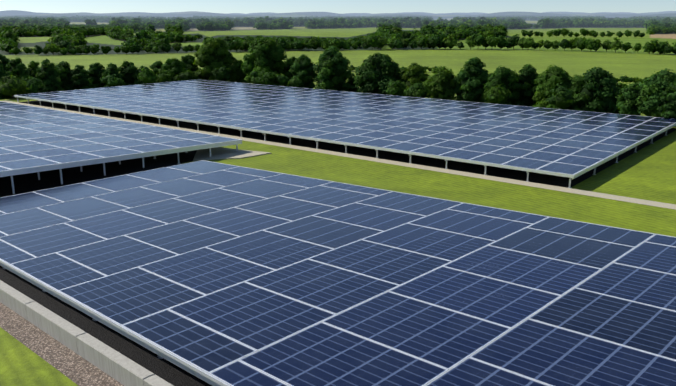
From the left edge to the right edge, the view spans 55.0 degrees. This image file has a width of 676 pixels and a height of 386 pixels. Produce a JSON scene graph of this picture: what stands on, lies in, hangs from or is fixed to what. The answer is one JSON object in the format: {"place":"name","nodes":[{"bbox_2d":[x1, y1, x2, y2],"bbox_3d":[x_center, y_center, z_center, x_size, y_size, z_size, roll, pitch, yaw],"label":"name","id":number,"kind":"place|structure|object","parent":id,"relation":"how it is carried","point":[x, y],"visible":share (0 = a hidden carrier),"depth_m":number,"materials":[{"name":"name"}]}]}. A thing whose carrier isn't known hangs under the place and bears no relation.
{"place":"outdoors","nodes":[
{"label":"outdoors","id":0,"kind":"place"},
{"bbox_2d":[0,10,675,385],"bbox_3d":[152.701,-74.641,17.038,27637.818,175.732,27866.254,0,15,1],"label":"grass","id":1,"kind":"structure","parent":0,"point":[646,172],"depth_m":72.03,"materials":[{"name":"green plant"}]},
{"bbox_2d":[0,65,7,99],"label":"tree foliage","id":2,"kind":"object","parent":1,"relation":"on","point":[2,96],"visible":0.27,"depth_m":132.67,"materials":[{"name":"green plant"}]},
{"bbox_2d":[0,54,9,98],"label":"tree foliage","id":3,"kind":"object","parent":1,"relation":"on","point":[4,62],"visible":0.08,"depth_m":137.25,"materials":[{"name":"green plant"}]},
{"bbox_2d":[5,57,32,98],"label":"tree foliage","id":4,"kind":"object","parent":1,"relation":"on","point":[16,67],"visible":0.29,"depth_m":134.77,"materials":[{"name":"green plant"}]},
{"bbox_2d":[25,61,40,92],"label":"tree foliage","id":5,"kind":"object","parent":1,"relation":"on","point":[33,66],"visible":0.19,"depth_m":141.66,"materials":[{"name":"green plant"}]},
{"bbox_2d":[36,58,63,92],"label":"tree foliage","id":6,"kind":"object","parent":1,"relation":"on","point":[47,73],"visible":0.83,"depth_m":139.98,"materials":[{"name":"green plant"}]},
{"bbox_2d":[0,302,123,385],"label":"gravel strip","id":7,"kind":"object","parent":1,"relation":"on","point":[76,368],"visible":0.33,"depth_m":26.07,"materials":[{"name":"brown gravel"}]},
{"bbox_2d":[54,61,73,90],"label":"tree foliage","id":8,"kind":"object","parent":1,"relation":"on","point":[65,71],"visible":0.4,"depth_m":147.79,"materials":[{"name":"green plant"}]},
{"bbox_2d":[69,64,93,89],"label":"tree foliage","id":9,"kind":"object","parent":1,"relation":"on","point":[80,79],"visible":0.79,"depth_m":147.22,"materials":[{"name":"green plant"}]},
{"bbox_2d":[0,280,172,385],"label":"concrete kerb","id":10,"kind":"object","parent":1,"relation":"on","point":[114,364],"visible":0.94,"depth_m":25.57,"materials":[{"name":"grey concrete"}]},
{"bbox_2d":[87,62,105,87],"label":"tree foliage","id":11,"kind":"object","parent":1,"relation":"on","point":[96,70],"visible":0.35,"depth_m":155.40,"materials":[{"name":"green plant"}]},
{"bbox_2d":[0,150,196,183],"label":"soil","id":12,"kind":"structure","parent":1,"relation":"on","point":[184,157],"depth_m":67.36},
{"bbox_2d":[0,101,241,193],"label":"solar array","id":13,"kind":"object","parent":12,"relation":"on","point":[33,139],"visible":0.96,"depth_m":69.31,"materials":[{"name":"blue glass"}]},
{"bbox_2d":[0,158,211,385],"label":"bed mulch","id":14,"kind":"object","parent":1,"relation":"on","point":[163,368],"visible":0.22,"depth_m":30.23,"materials":[{"name":"black soil"}]},
{"bbox_2d":[0,160,675,385],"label":"solar array","id":15,"kind":"object","parent":14,"relation":"on","point":[215,273],"visible":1,"depth_m":28.95,"materials":[{"name":"blue glass"}]},
{"bbox_2d":[102,63,124,86],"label":"tree foliage","id":16,"kind":"object","parent":1,"relation":"on","point":[111,69],"visible":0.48,"depth_m":153.22,"materials":[{"name":"green plant"}]},
{"bbox_2d":[118,61,137,85],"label":"tree foliage","id":17,"kind":"object","parent":1,"relation":"on","point":[127,69],"visible":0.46,"depth_m":160.35,"materials":[{"name":"green plant"}]},
{"bbox_2d":[132,66,151,84],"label":"tree foliage","id":18,"kind":"object","parent":1,"relation":"on","point":[137,81],"visible":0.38,"depth_m":159.67,"materials":[{"name":"green plant"}]},
{"bbox_2d":[149,61,162,82],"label":"tree foliage","id":19,"kind":"object","parent":1,"relation":"on","point":[155,66],"visible":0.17,"depth_m":168.73,"materials":[{"name":"green plant"}]},
{"bbox_2d":[161,58,187,81],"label":"tree foliage","id":20,"kind":"object","parent":1,"relation":"on","point":[174,66],"visible":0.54,"depth_m":167.09,"materials":[{"name":"green plant"}]},
{"bbox_2d":[181,54,200,79],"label":"tree foliage","id":21,"kind":"object","parent":1,"relation":"on","point":[187,61],"visible":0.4,"depth_m":177.13,"materials":[{"name":"green plant"}]},
{"bbox_2d":[193,38,236,81],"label":"tree foliage","id":22,"kind":"object","parent":1,"relation":"on","point":[211,54],"visible":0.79,"depth_m":167.43,"materials":[{"name":"green plant"}]},
{"bbox_2d":[193,147,271,160],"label":"concrete pad","id":23,"kind":"object","parent":1,"relation":"on","point":[218,153],"visible":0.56,"depth_m":70.51,"materials":[{"name":"grey concrete"}]},
{"bbox_2d":[229,59,251,83],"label":"tree foliage","id":24,"kind":"object","parent":1,"relation":"on","point":[238,75],"visible":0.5,"depth_m":170.54,"materials":[{"name":"green plant"}]},
{"bbox_2d":[241,37,287,85],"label":"tree foliage","id":25,"kind":"object","parent":1,"relation":"on","point":[266,54],"visible":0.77,"depth_m":156.40,"materials":[{"name":"green plant"}]},
{"bbox_2d":[282,56,295,86],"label":"tree foliage","id":26,"kind":"object","parent":1,"relation":"on","point":[290,62],"visible":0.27,"depth_m":160.05,"materials":[{"name":"green plant"}]},
{"bbox_2d":[289,54,316,88],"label":"tree foliage","id":27,"kind":"object","parent":1,"relation":"on","point":[302,68],"visible":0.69,"depth_m":150.09,"materials":[{"name":"green plant"}]},
{"bbox_2d":[0,66,643,113],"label":"hedge","id":28,"kind":"object","parent":1,"relation":"on","point":[563,98],"visible":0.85,"depth_m":127.05,"materials":[{"name":"green plant"}]},
{"bbox_2d":[313,46,352,90],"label":"tree foliage","id":29,"kind":"object","parent":1,"relation":"on","point":[331,67],"visible":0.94,"depth_m":145.41,"materials":[{"name":"green plant"}]},
{"bbox_2d":[0,15,675,53],"bbox_3d":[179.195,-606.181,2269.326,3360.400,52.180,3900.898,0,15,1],"label":"trees","id":30,"kind":"object","parent":1,"relation":"on","point":[62,31],"visible":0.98,"depth_m":1100.93,"materials":[{"name":"green plant"}]},
{"bbox_2d":[2,100,675,209],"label":"service path","id":31,"kind":"structure","parent":1,"relation":"on","point":[595,194],"depth_m":64.98,"materials":[{"name":"concrete"}]},
{"bbox_2d":[9,28,675,82],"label":"trees","id":32,"kind":"object","parent":1,"relation":"on","point":[590,44],"visible":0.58,"depth_m":442.26,"materials":[{"name":"green plant"}]},
{"bbox_2d":[19,100,675,187],"bbox_3d":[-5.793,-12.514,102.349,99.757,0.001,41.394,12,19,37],"label":"support frame","id":33,"kind":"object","parent":1,"relation":"on","point":[553,180],"depth_m":72.55,"materials":[{"name":"black metal"}]},
{"bbox_2d":[14,79,675,187],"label":"solar array","id":34,"kind":"object","parent":33,"relation":"on","point":[572,144],"visible":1,"depth_m":86.56,"materials":[{"name":"blue glass"}]},
{"bbox_2d":[344,73,359,92],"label":"tree foliage","id":35,"kind":"object","parent":1,"relation":"on","point":[353,88],"visible":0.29,"depth_m":149.92,"materials":[{"name":"green plant"}]},
{"bbox_2d":[353,52,401,94],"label":"tree foliage","id":36,"kind":"object","parent":1,"relation":"on","point":[372,70],"visible":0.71,"depth_m":135.80,"materials":[{"name":"green plant"}]},
{"bbox_2d":[399,69,406,81],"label":"tree foliage","id":37,"kind":"object","parent":1,"relation":"on","point":[403,71],"visible":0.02,"depth_m":142.09,"materials":[{"name":"green plant"}]},
{"bbox_2d":[400,62,428,96],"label":"tree foliage","id":38,"kind":"object","parent":1,"relation":"on","point":[415,73],"visible":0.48,"depth_m":132.73,"materials":[{"name":"green plant"}]},
{"bbox_2d":[422,65,455,99],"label":"tree foliage","id":39,"kind":"object","parent":1,"relation":"on","point":[441,82],"visible":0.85,"depth_m":127.73,"materials":[{"name":"green plant"}]},
{"bbox_2d":[451,57,490,102],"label":"tree foliage","id":40,"kind":"object","parent":1,"relation":"on","point":[471,79],"visible":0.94,"depth_m":124.50,"materials":[{"name":"green plant"}]},
{"bbox_2d":[483,65,520,104],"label":"tree foliage","id":41,"kind":"object","parent":1,"relation":"on","point":[506,77],"visible":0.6,"depth_m":119.92,"materials":[{"name":"green plant"}]},
{"bbox_2d":[512,64,539,106],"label":"tree foliage","id":42,"kind":"object","parent":1,"relation":"on","point":[527,76],"visible":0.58,"depth_m":120.33,"materials":[{"name":"green plant"}]},
{"bbox_2d":[531,65,574,108],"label":"tree foliage","id":43,"kind":"object","parent":1,"relation":"on","point":[550,77],"visible":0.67,"depth_m":114.25,"materials":[{"name":"green plant"}]},
{"bbox_2d":[565,74,581,109],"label":"tree foliage","id":44,"kind":"object","parent":1,"relation":"on","point":[571,108],"visible":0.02,"depth_m":119.85,"materials":[{"name":"green plant"}]},
{"bbox_2d":[570,66,620,112],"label":"tree foliage","id":45,"kind":"object","parent":1,"relation":"on","point":[595,88],"visible":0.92,"depth_m":109.33,"materials":[{"name":"green plant"}]},
{"bbox_2d":[611,83,627,113],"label":"tree foliage","id":46,"kind":"object","parent":1,"relation":"on","point":[621,85],"visible":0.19,"depth_m":112.72,"materials":[{"name":"green plant"}]},
{"bbox_2d":[615,81,642,115],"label":"tree foliage","id":47,"kind":"object","parent":1,"relation":"on","point":[629,95],"visible":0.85,"depth_m":94.54,"materials":[{"name":"green plant"}]},
{"bbox_2d":[634,68,675,117],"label":"tree foliage","id":48,"kind":"object","parent":1,"relation":"on","point":[654,87],"visible":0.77,"depth_m":90.55,"materials":[{"name":"green plant"}]},
{"bbox_2d":[657,82,675,118],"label":"tree foliage","id":49,"kind":"object","parent":1,"relation":"on","point":[667,109],"visible":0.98,"depth_m":88.02,"materials":[{"name":"green plant"}]},
{"bbox_2d":[0,0,675,13],"label":"sky","id":50,"kind":"structure","parent":0,"point":[38,6],"materials":[{"name":"white"}]}
]}

